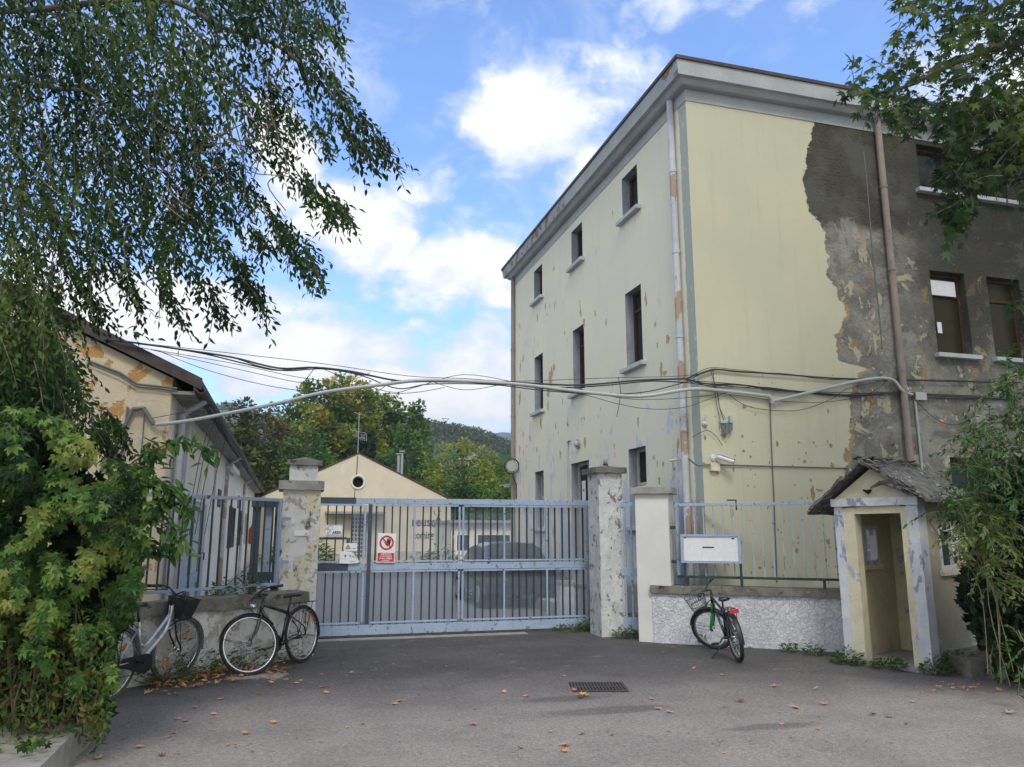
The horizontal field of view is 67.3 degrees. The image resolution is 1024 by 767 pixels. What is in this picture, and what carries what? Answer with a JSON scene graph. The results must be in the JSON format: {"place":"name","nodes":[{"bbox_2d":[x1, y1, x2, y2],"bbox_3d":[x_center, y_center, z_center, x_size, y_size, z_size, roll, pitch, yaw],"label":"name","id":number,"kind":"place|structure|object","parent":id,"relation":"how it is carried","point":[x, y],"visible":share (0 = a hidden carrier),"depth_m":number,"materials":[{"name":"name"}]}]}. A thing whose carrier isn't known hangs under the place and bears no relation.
{"place":"outdoors","nodes":[
{"label":"outdoors","id":0,"kind":"place"},
{"bbox_2d":[219,409,270,442],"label":"wooded hill","id":1,"kind":"structure","parent":0,"point":[225,410],"depth_m":470.97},
{"bbox_2d":[216,400,333,435],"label":"forest","id":2,"kind":"object","parent":1,"relation":"on","point":[221,406],"visible":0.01,"depth_m":562.18,"materials":[{"name":"green plant"}]},
{"bbox_2d":[219,562,271,594],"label":"yard pavement","id":3,"kind":"structure","parent":0,"point":[247,569],"depth_m":24.29,"materials":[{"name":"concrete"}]},
{"bbox_2d":[416,434,510,498],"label":"wooded hill","id":4,"kind":"structure","parent":0,"point":[434,451],"depth_m":266.51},
{"bbox_2d":[406,417,510,475],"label":"forest","id":5,"kind":"object","parent":4,"relation":"on","point":[442,431],"visible":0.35,"depth_m":304.28,"materials":[{"name":"green plant"}]},
{"bbox_2d":[485,454,510,474],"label":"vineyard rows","id":6,"kind":"object","parent":4,"relation":"on","point":[504,457],"visible":0.09,"depth_m":175.92,"materials":[{"name":"green plant"}]},
{"bbox_2d":[0,0,1023,432],"label":"sky","id":7,"kind":"structure","parent":0,"point":[498,106],"materials":[{"name":"blue"}]},
{"bbox_2d":[69,562,1023,766],"bbox_3d":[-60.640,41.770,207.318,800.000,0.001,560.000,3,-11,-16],"label":"ground","id":8,"kind":"structure","parent":0,"point":[971,722],"depth_m":7.24,"materials":[{"name":"asphalt"}]},
{"bbox_2d":[0,717,91,766],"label":"planter kerb","id":9,"kind":"structure","parent":8,"relation":"on","point":[66,750],"depth_m":5.39,"materials":[{"name":"concrete"}]},
{"bbox_2d":[0,402,219,754],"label":"creeper bush","id":10,"kind":"object","parent":8,"relation":"on","point":[50,595],"visible":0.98,"depth_m":5.55,"materials":[{"name":"green plant"}]},
{"bbox_2d":[0,281,264,601],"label":"building","id":11,"kind":"structure","parent":8,"relation":"on","point":[144,387],"depth_m":11.87,"materials":[{"name":"beige paint"}]},
{"bbox_2d":[178,501,206,596],"bbox_3d":[-6.414,3.514,15.407,0.155,2.250,3.900,3,-11,-16],"label":"yard door","id":12,"kind":"structure","parent":11,"relation":"in","point":[194,560],"depth_m":16.02,"materials":[{"name":"paint"}]},
{"bbox_2d":[90,339,724,417],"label":"overhead cables","id":13,"kind":"object","parent":11,"relation":"attached to","point":[360,374],"visible":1,"depth_m":11.75,"materials":[{"name":"rubber"}]},
{"bbox_2d":[88,584,203,699],"bbox_3d":[-3.880,2.720,8.189,0.589,1.066,1.775,3,-10,11],"label":"bicycle","id":14,"kind":"object","parent":8,"relation":"on","point":[138,662],"visible":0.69,"depth_m":8.42,"materials":[{"name":"silver metal"}]},
{"bbox_2d":[134,653,197,686],"bbox_3d":[-3.890,3.182,8.576,0.708,0.316,0.716,-6,-13,30],"label":"weed clump","id":15,"kind":"object","parent":8,"relation":"on","point":[174,673],"visible":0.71,"depth_m":8.52,"materials":[{"name":"green plant"}]},
{"bbox_2d":[37,590,309,699],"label":"wall","id":16,"kind":"structure","parent":8,"relation":"on","point":[213,615],"depth_m":9.27,"materials":[{"name":"white paint"}]},
{"bbox_2d":[1,493,290,596],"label":"railing","id":17,"kind":"object","parent":16,"relation":"on","point":[280,518],"visible":0.52,"depth_m":9.80,"materials":[{"name":"metal"}]},
{"bbox_2d":[204,577,240,596],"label":"weed clump","id":18,"kind":"object","parent":16,"relation":"on","point":[215,593],"visible":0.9,"depth_m":9.69,"materials":[{"name":"green plant"}]},
{"bbox_2d":[232,570,263,593],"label":"weed clump","id":19,"kind":"object","parent":16,"relation":"on","point":[254,589],"visible":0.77,"depth_m":9.98,"materials":[{"name":"green plant"}]},
{"bbox_2d":[167,614,193,674],"bbox_3d":[-3.871,2.969,8.891,0.365,0.849,0.383,3,-11,-16],"label":"weed clump","id":20,"kind":"object","parent":8,"relation":"on","point":[183,655],"visible":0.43,"depth_m":8.83,"materials":[{"name":"green plant"}]},
{"bbox_2d":[178,647,223,677],"bbox_3d":[-3.708,3.246,9.044,0.684,0.364,0.695,3,-11,-16],"label":"weed clump","id":21,"kind":"object","parent":8,"relation":"on","point":[214,664],"visible":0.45,"depth_m":8.97,"materials":[{"name":"green plant"}]},
{"bbox_2d":[0,0,419,511],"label":"drooping tree","id":22,"kind":"object","parent":8,"relation":"on","point":[37,368],"visible":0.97,"depth_m":6.18,"materials":[{"name":"green plant"}]},
{"bbox_2d":[209,650,246,672],"bbox_3d":[-3.439,3.366,9.306,0.547,0.230,0.524,3,-11,-16],"label":"weed clump","id":23,"kind":"object","parent":8,"relation":"on","point":[232,662],"visible":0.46,"depth_m":9.31,"materials":[{"name":"green plant"}]},
{"bbox_2d":[227,641,268,669],"bbox_3d":[-3.277,3.346,9.464,0.576,0.326,0.589,3,-11,-16],"label":"weed clump","id":24,"kind":"object","parent":8,"relation":"on","point":[238,657],"visible":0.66,"depth_m":9.42,"materials":[{"name":"green plant"}]},
{"bbox_2d":[223,396,289,496],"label":"magnolia tree","id":25,"kind":"object","parent":8,"relation":"on","point":[247,428],"visible":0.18,"depth_m":54.50,"materials":[{"name":"green plant"}]},
{"bbox_2d":[225,673,288,679],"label":"utility slab","id":26,"kind":"structure","parent":8,"relation":"on","point":[266,676],"depth_m":8.88,"materials":[{"name":"concrete"}]},
{"bbox_2d":[247,498,282,591],"bbox_3d":[-3.682,2.772,11.543,0.540,2.080,0.230,3,-11,-16],"label":"parked gate leaf","id":27,"kind":"object","parent":8,"relation":"on","point":[267,538],"visible":0.34,"depth_m":11.57,"materials":[{"name":"paint"}]},
{"bbox_2d":[238,401,300,468],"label":"deciduous tree","id":28,"kind":"object","parent":8,"relation":"on","point":[278,432],"visible":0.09,"depth_m":66.73,"materials":[{"name":"green plant"}]},
{"bbox_2d":[219,584,319,675],"bbox_3d":[-2.872,3.013,9.573,0.562,1.016,1.648,-8,-13,20],"label":"bicycle","id":29,"kind":"object","parent":8,"relation":"on","point":[278,641],"visible":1,"depth_m":9.32,"materials":[{"name":"black paint"}]},
{"bbox_2d":[276,648,305,661],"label":"weed clump","id":30,"kind":"object","parent":8,"relation":"on","point":[284,659],"visible":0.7,"depth_m":9.94,"materials":[{"name":"green plant"}]},
{"bbox_2d":[278,457,324,655],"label":"gate pillar","id":31,"kind":"structure","parent":8,"relation":"on","point":[302,488],"depth_m":10.71,"materials":[{"name":"concrete"}]},
{"bbox_2d":[263,420,341,488],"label":"deciduous tree","id":32,"kind":"object","parent":8,"relation":"on","point":[308,430],"visible":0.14,"depth_m":57.35,"materials":[{"name":"green plant"}]},
{"bbox_2d":[271,540,335,563],"bbox_3d":[-10.429,8.115,37.766,3.669,1.776,3.626,3,-11,-16],"label":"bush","id":33,"kind":"object","parent":8,"relation":"on","point":[321,555],"visible":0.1,"depth_m":37.78,"materials":[{"name":"green plant"}]},
{"bbox_2d":[265,378,361,474],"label":"poplar tree","id":34,"kind":"object","parent":8,"relation":"on","point":[324,420],"visible":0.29,"depth_m":72.99,"materials":[{"name":"green plant"}]},
{"bbox_2d":[258,412,450,563],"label":"gabled house","id":35,"kind":"structure","parent":8,"relation":"on","point":[358,475],"depth_m":42.51,"materials":[{"name":"beige paint"}]},
{"bbox_2d":[350,515,367,557],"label":"lattice door","id":36,"kind":"structure","parent":35,"relation":"in","point":[354,524],"depth_m":41.96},
{"bbox_2d":[320,371,393,468],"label":"poplar tree","id":37,"kind":"object","parent":8,"relation":"on","point":[357,403],"visible":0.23,"depth_m":75.84,"materials":[{"name":"green plant"}]},
{"bbox_2d":[354,427,378,460],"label":"conifer tree","id":38,"kind":"object","parent":8,"relation":"on","point":[367,447],"visible":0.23,"depth_m":69.01,"materials":[{"name":"green plant"}]},
{"bbox_2d":[357,387,405,466],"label":"poplar tree","id":39,"kind":"object","parent":8,"relation":"on","point":[385,399],"visible":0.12,"depth_m":79.03,"materials":[{"name":"green plant"}]},
{"bbox_2d":[376,391,434,484],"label":"poplar tree","id":40,"kind":"object","parent":8,"relation":"on","point":[415,419],"visible":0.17,"depth_m":79.65,"materials":[{"name":"green plant"}]},
{"bbox_2d":[374,421,446,488],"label":"deciduous tree","id":41,"kind":"object","parent":8,"relation":"on","point":[408,439],"visible":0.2,"depth_m":63.35,"materials":[{"name":"green plant"}]},
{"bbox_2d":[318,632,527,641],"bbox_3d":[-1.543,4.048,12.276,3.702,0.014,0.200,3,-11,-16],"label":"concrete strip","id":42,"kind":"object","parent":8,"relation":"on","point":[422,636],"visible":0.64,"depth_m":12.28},
{"bbox_2d":[416,543,462,571],"bbox_3d":[-3.059,7.388,32.641,2.180,1.192,2.120,3,-11,-16],"label":"weed clump","id":43,"kind":"object","parent":8,"relation":"on","point":[433,551],"visible":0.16,"depth_m":32.42,"materials":[{"name":"green plant"}]},
{"bbox_2d":[314,627,587,638],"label":"gate track","id":44,"kind":"structure","parent":8,"relation":"on","point":[417,634],"depth_m":12.59,"materials":[{"name":"metal"}]},
{"bbox_2d":[314,497,590,636],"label":"sliding gate","id":45,"kind":"structure","parent":44,"relation":"on","point":[373,512],"depth_m":12.96,"materials":[{"name":"metal"}]},
{"bbox_2d":[325,525,342,536],"bbox_3d":[-2.884,2.386,12.443,0.280,0.190,0.010,3,-11,-16],"label":"surveillance sign","id":46,"kind":"object","parent":45,"relation":"attached to","point":[333,530],"visible":1,"depth_m":12.44,"materials":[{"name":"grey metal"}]},
{"bbox_2d":[340,551,358,563],"bbox_3d":[-2.628,2.810,12.421,0.305,0.202,0.030,2,-11,-11],"label":"torn paper","id":47,"kind":"object","parent":45,"relation":"attached to","point":[348,557],"visible":1,"depth_m":12.43,"materials":[{"name":"white paper"}]},
{"bbox_2d":[343,543,356,550],"bbox_3d":[-2.625,2.655,12.467,0.210,0.130,0.009,3,-11,-16],"label":"warning sign","id":48,"kind":"object","parent":45,"relation":"attached to","point":[350,546],"visible":1,"depth_m":12.47,"materials":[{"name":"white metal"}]},
{"bbox_2d":[376,533,395,562],"bbox_3d":[-2.063,2.700,12.623,0.295,0.470,0.010,5,-12,-15],"label":"no entry sign","id":49,"kind":"object","parent":45,"relation":"attached to","point":[386,544],"visible":1,"depth_m":12.62,"materials":[{"name":"red paint"}]},
{"bbox_2d":[415,437,504,519],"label":"deciduous tree","id":50,"kind":"object","parent":8,"relation":"on","point":[435,478],"visible":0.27,"depth_m":56.45,"materials":[{"name":"green plant"}]},
{"bbox_2d":[440,463,496,550],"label":"deciduous tree","id":51,"kind":"object","parent":8,"relation":"on","point":[465,487],"visible":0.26,"depth_m":50.13,"materials":[{"name":"green plant"}]},
{"bbox_2d":[434,520,509,569],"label":"flat roofed shed","id":52,"kind":"structure","parent":8,"relation":"on","point":[478,536],"depth_m":34.32,"materials":[{"name":"paint"}]},
{"bbox_2d":[457,535,467,550],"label":"window","id":53,"kind":"structure","parent":52,"relation":"in","point":[465,536],"depth_m":34.14,"materials":[{"name":"grey glass"}]},
{"bbox_2d":[478,535,508,543],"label":"window","id":54,"kind":"structure","parent":52,"relation":"in","point":[487,537],"depth_m":34.50,"materials":[{"name":"grey glass"}]},
{"bbox_2d":[447,444,510,499],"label":"deciduous tree","id":55,"kind":"object","parent":8,"relation":"on","point":[501,471],"visible":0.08,"depth_m":59.46,"materials":[{"name":"green plant"}]},
{"bbox_2d":[478,481,510,519],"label":"deciduous tree","id":56,"kind":"object","parent":8,"relation":"on","point":[503,491],"visible":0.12,"depth_m":47.26,"materials":[{"name":"green plant"}]},
{"bbox_2d":[454,541,554,607],"bbox_3d":[-0.293,4.519,18.457,1.644,1.428,3.611,3,-11,-16],"label":"parked car","id":57,"kind":"object","parent":8,"relation":"on","point":[507,576],"visible":0.27,"depth_m":16.93,"materials":[{"name":"black paint"}]},
{"bbox_2d":[115,649,1009,766],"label":"leaf crumbs","id":58,"kind":"object","parent":8,"relation":"on","point":[506,723],"visible":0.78,"depth_m":6.68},
{"bbox_2d":[556,580,575,614],"bbox_3d":[1.098,4.347,15.585,0.364,0.683,0.288,3,-11,-16],"label":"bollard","id":59,"kind":"object","parent":8,"relation":"on","point":[557,605],"visible":0.38,"depth_m":15.49,"materials":[{"name":"concrete"}]},
{"bbox_2d":[140,662,1000,691],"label":"leaf litter","id":60,"kind":"object","parent":8,"relation":"on","point":[278,671],"visible":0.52,"depth_m":8.58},
{"bbox_2d":[553,623,589,632],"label":"weed clump","id":61,"kind":"object","parent":8,"relation":"on","point":[572,630],"visible":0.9,"depth_m":13.06,"materials":[{"name":"green plant"}]},
{"bbox_2d":[573,583,588,617],"bbox_3d":[1.395,4.186,14.750,0.368,0.686,0.287,3,-11,-16],"label":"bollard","id":62,"kind":"object","parent":8,"relation":"on","point":[581,591],"visible":0.14,"depth_m":14.63,"materials":[{"name":"concrete"}]},
{"bbox_2d":[569,682,628,691],"bbox_3d":[0.934,3.282,8.316,0.600,0.018,0.484,0,-11,0],"label":"drain grate","id":63,"kind":"object","parent":8,"relation":"on","point":[601,686],"visible":1,"depth_m":8.30,"materials":[{"name":"metal"}]},
{"bbox_2d":[582,465,627,636],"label":"gate pillar","id":64,"kind":"structure","parent":8,"relation":"on","point":[606,564],"depth_m":12.64,"materials":[{"name":"concrete"}]},
{"bbox_2d":[620,501,681,632],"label":"pedestrian gate","id":65,"kind":"structure","parent":64,"relation":"attached to","point":[633,620],"depth_m":12.50,"materials":[{"name":"metal"}]},
{"bbox_2d":[612,625,638,638],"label":"weed clump","id":66,"kind":"object","parent":8,"relation":"on","point":[630,634],"visible":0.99,"depth_m":12.17,"materials":[{"name":"green plant"}]},
{"bbox_2d":[630,484,677,641],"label":"white pillar","id":67,"kind":"structure","parent":8,"relation":"on","point":[655,538],"depth_m":11.98,"materials":[{"name":"paint"}]},
{"bbox_2d":[684,576,744,661],"bbox_3d":[2.788,3.201,10.449,0.595,1.014,1.520,-9,-11,-2],"label":"bicycle","id":68,"kind":"object","parent":8,"relation":"on","point":[728,630],"visible":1,"depth_m":10.64,"materials":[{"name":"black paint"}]},
{"bbox_2d":[650,584,844,652],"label":"wall","id":69,"kind":"structure","parent":8,"relation":"on","point":[769,617],"depth_m":11.19,"materials":[{"name":"rough white plaster"},{"name":"aged concrete"}]},
{"bbox_2d":[680,534,742,587],"bbox_3d":[3.007,2.668,11.599,0.890,0.775,0.049,-4,-12,22],"label":"letter plate board","id":70,"kind":"object","parent":69,"relation":"on","point":[704,548],"visible":1,"depth_m":11.62,"materials":[{"name":"white paint"}]},
{"bbox_2d":[670,499,867,588],"bbox_3d":[3.716,2.392,11.494,2.900,1.318,0.055,-4,-12,22],"label":"railing","id":71,"kind":"object","parent":69,"relation":"on","point":[735,504],"visible":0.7,"depth_m":11.53,"materials":[{"name":"metal"}]},
{"bbox_2d":[501,54,1023,612],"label":"abandoned building","id":72,"kind":"structure","parent":8,"relation":"on","point":[709,214],"depth_m":13.78,"materials":[{"name":"yellow paint"}]},
{"bbox_2d":[504,458,518,497],"bbox_3d":[-0.040,2.703,21.974,0.471,1.136,0.242,3,-11,-16],"label":"convex traffic mirror","id":73,"kind":"object","parent":72,"relation":"attached to","point":[511,466],"visible":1,"depth_m":21.95,"materials":[{"name":"grey metal"}]},
{"bbox_2d":[155,377,913,426],"bbox_3d":[0.936,0.226,12.170,12.450,1.134,0.558,2,-11,-9],"label":"cable conduit","id":74,"kind":"object","parent":72,"relation":"attached to","point":[773,400],"visible":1,"depth_m":11.99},
{"bbox_2d":[529,271,543,306],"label":"window","id":75,"kind":"structure","parent":72,"relation":"in","point":[537,299],"depth_m":21.24,"materials":[{"name":"grey wood"}]},
{"bbox_2d":[529,357,544,416],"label":"window","id":76,"kind":"structure","parent":72,"relation":"in","point":[533,414],"depth_m":20.89,"materials":[{"name":"grey wood"}]},
{"bbox_2d":[541,472,543,526],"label":"window","id":77,"kind":"structure","parent":72,"relation":"in","point":[542,473],"depth_m":20.42,"materials":[{"name":"grey glass"}]},
{"bbox_2d":[567,439,570,560],"bbox_3d":[1.337,3.030,17.759,0.050,3.495,0.199,3,-11,-16],"label":"wall conduit","id":78,"kind":"object","parent":72,"relation":"attached to","point":[569,440],"depth_m":18.00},
{"bbox_2d":[566,230,584,272],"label":"window","id":79,"kind":"structure","parent":72,"relation":"in","point":[581,258],"depth_m":18.53,"materials":[{"name":"grey wood"}]},
{"bbox_2d":[567,329,586,398],"bbox_3d":[1.602,-0.513,17.800,0.340,1.613,0.991,3,-11,-16],"label":"window","id":80,"kind":"structure","parent":72,"relation":"in","point":[582,361],"depth_m":18.09,"materials":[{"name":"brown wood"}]},
{"bbox_2d":[579,480,587,582],"bbox_3d":[1.705,3.339,17.134,0.060,2.350,1.120,3,-11,-16],"label":"door","id":81,"kind":"structure","parent":72,"relation":"in","point":[583,482],"depth_m":17.42,"materials":[{"name":"grey metal"}]},
{"bbox_2d":[615,173,640,226],"bbox_3d":[2.427,-3.799,15.500,0.342,0.995,0.992,3,-11,-16],"label":"window","id":82,"kind":"structure","parent":72,"relation":"in","point":[634,206],"depth_m":15.68,"materials":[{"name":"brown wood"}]},
{"bbox_2d":[619,290,645,373],"bbox_3d":[2.429,-1.060,14.969,0.340,1.614,0.992,3,-11,-16],"label":"window","id":83,"kind":"structure","parent":72,"relation":"in","point":[637,310],"depth_m":15.20,"materials":[{"name":"grey wood"}]},
{"bbox_2d":[623,448,646,530],"bbox_3d":[2.418,1.975,14.417,0.341,1.543,1.002,3,-11,-16],"label":"window","id":84,"kind":"structure","parent":72,"relation":"in","point":[641,453],"depth_m":14.73,"materials":[{"name":"grey glass"}]},
{"bbox_2d":[709,458,719,470],"bbox_3d":[3.215,1.290,12.201,0.160,0.200,0.069,3,-11,-16],"label":"junction box","id":85,"kind":"object","parent":72,"relation":"attached to","point":[714,466],"visible":1,"depth_m":12.16,"materials":[{"name":"yellow paint"}]},
{"bbox_2d":[711,453,736,463],"bbox_3d":[3.352,1.188,12.142,0.405,0.182,0.163,-6,-12,28],"label":"security camera","id":86,"kind":"object","parent":72,"relation":"attached to","point":[725,458],"visible":1,"depth_m":12.11,"materials":[{"name":"white plastic"}]},
{"bbox_2d":[719,416,732,437],"bbox_3d":[3.447,0.700,12.380,0.260,0.373,0.076,3,-11,-16],"label":"junction box","id":87,"kind":"object","parent":72,"relation":"attached to","point":[727,425],"visible":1,"depth_m":12.36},
{"bbox_2d":[688,402,848,581],"bbox_3d":[4.497,1.735,12.502,3.607,2.901,0.038,3,-11,-16],"label":"camera cable","id":88,"kind":"object","parent":72,"relation":"attached to","point":[689,459],"visible":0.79,"depth_m":12.44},
{"bbox_2d":[682,367,1021,444],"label":"facade cables","id":89,"kind":"object","parent":72,"relation":"attached to","point":[716,384],"visible":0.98,"depth_m":13.03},
{"bbox_2d":[913,392,926,400],"bbox_3d":[7.196,0.229,13.564,0.240,0.140,0.079,3,-11,-16],"label":"junction box","id":90,"kind":"object","parent":72,"relation":"attached to","point":[920,396],"visible":1,"depth_m":13.53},
{"bbox_2d":[915,149,963,196],"bbox_3d":[8.084,-4.056,14.748,1.042,1.015,0.320,3,-11,-16],"label":"window","id":91,"kind":"structure","parent":72,"relation":"in","point":[925,172],"depth_m":14.88,"materials":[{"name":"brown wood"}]},
{"bbox_2d":[930,273,982,360],"bbox_3d":[8.084,-1.254,14.205,0.984,1.665,0.322,3,-11,-16],"label":"window","id":92,"kind":"structure","parent":72,"relation":"in","point":[944,288],"depth_m":14.34,"materials":[{"name":"brown wood"}]},
{"bbox_2d":[950,458,982,538],"bbox_3d":[8.084,2.026,13.572,1.041,1.425,0.320,3,-11,-16],"label":"window","id":93,"kind":"structure","parent":72,"relation":"in","point":[959,478],"depth_m":13.76,"materials":[{"name":"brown wood"}]},
{"bbox_2d":[973,159,1018,206],"bbox_3d":[9.353,-3.988,15.104,1.042,1.014,0.322,3,-11,-16],"label":"window","id":94,"kind":"structure","parent":72,"relation":"in","point":[1001,201],"depth_m":14.96,"materials":[{"name":"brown wood"}]},
{"bbox_2d":[986,280,1023,363],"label":"window","id":95,"kind":"structure","parent":72,"relation":"in","point":[1005,334],"depth_m":14.72,"materials":[{"name":"brown wood"}]},
{"bbox_2d":[777,643,800,652],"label":"weed clump","id":96,"kind":"object","parent":8,"relation":"on","point":[789,648],"visible":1,"depth_m":10.79,"materials":[{"name":"green plant"}]},
{"bbox_2d":[801,642,826,655],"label":"weed clump","id":97,"kind":"object","parent":8,"relation":"on","point":[816,651],"visible":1,"depth_m":10.51,"materials":[{"name":"green plant"}]},
{"bbox_2d":[829,646,867,664],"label":"weed clump","id":98,"kind":"object","parent":8,"relation":"on","point":[843,660],"visible":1,"depth_m":9.78,"materials":[{"name":"green plant"}]},
{"bbox_2d":[868,656,907,670],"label":"weed clump","id":99,"kind":"object","parent":8,"relation":"on","point":[874,662],"visible":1,"depth_m":9.40,"materials":[{"name":"green plant"}]},
{"bbox_2d":[807,456,983,674],"bbox_3d":[5.150,2.370,10.246,1.836,2.741,1.610,9,-14,-39],"label":"sentry booth","id":100,"kind":"object","parent":8,"relation":"on","point":[898,592],"visible":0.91,"depth_m":9.98,"materials":[{"name":"yellow paint"}]},
{"bbox_2d":[861,525,883,569],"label":"window","id":101,"kind":"structure","parent":100,"relation":"in","point":[872,564],"depth_m":10.65,"materials":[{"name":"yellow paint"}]},
{"bbox_2d":[937,527,960,575],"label":"window","id":102,"kind":"structure","parent":100,"relation":"in","point":[946,565],"depth_m":9.90,"materials":[{"name":"white paint"}]},
{"bbox_2d":[833,0,1023,325],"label":"plane tree","id":103,"kind":"object","parent":8,"relation":"on","point":[963,118],"visible":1,"depth_m":8.67,"materials":[{"name":"green plant"}]},
{"bbox_2d":[917,653,951,675],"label":"weed clump","id":104,"kind":"object","parent":8,"relation":"on","point":[945,670],"visible":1,"depth_m":9.04,"materials":[{"name":"green plant"}]},
{"bbox_2d":[939,648,976,675],"bbox_3d":[5.375,3.330,9.236,0.721,0.271,0.731,3,-11,-16],"label":"weed clump","id":105,"kind":"object","parent":8,"relation":"on","point":[950,665],"visible":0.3,"depth_m":9.18,"materials":[{"name":"green plant"}]},
{"bbox_2d":[903,343,1023,697],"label":"leafy shrub","id":106,"kind":"object","parent":8,"relation":"on","point":[970,508],"visible":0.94,"depth_m":7.62,"materials":[{"name":"green plant"}]},
{"bbox_2d":[912,643,1016,679],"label":"planter kerb","id":107,"kind":"structure","parent":8,"relation":"on","point":[973,667],"depth_m":8.95,"materials":[{"name":"concrete"}]},
{"bbox_2d":[951,456,1023,681],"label":"dark evergreen","id":108,"kind":"object","parent":8,"relation":"on","point":[1011,617],"visible":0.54,"depth_m":8.03,"materials":[{"name":"green plant"}]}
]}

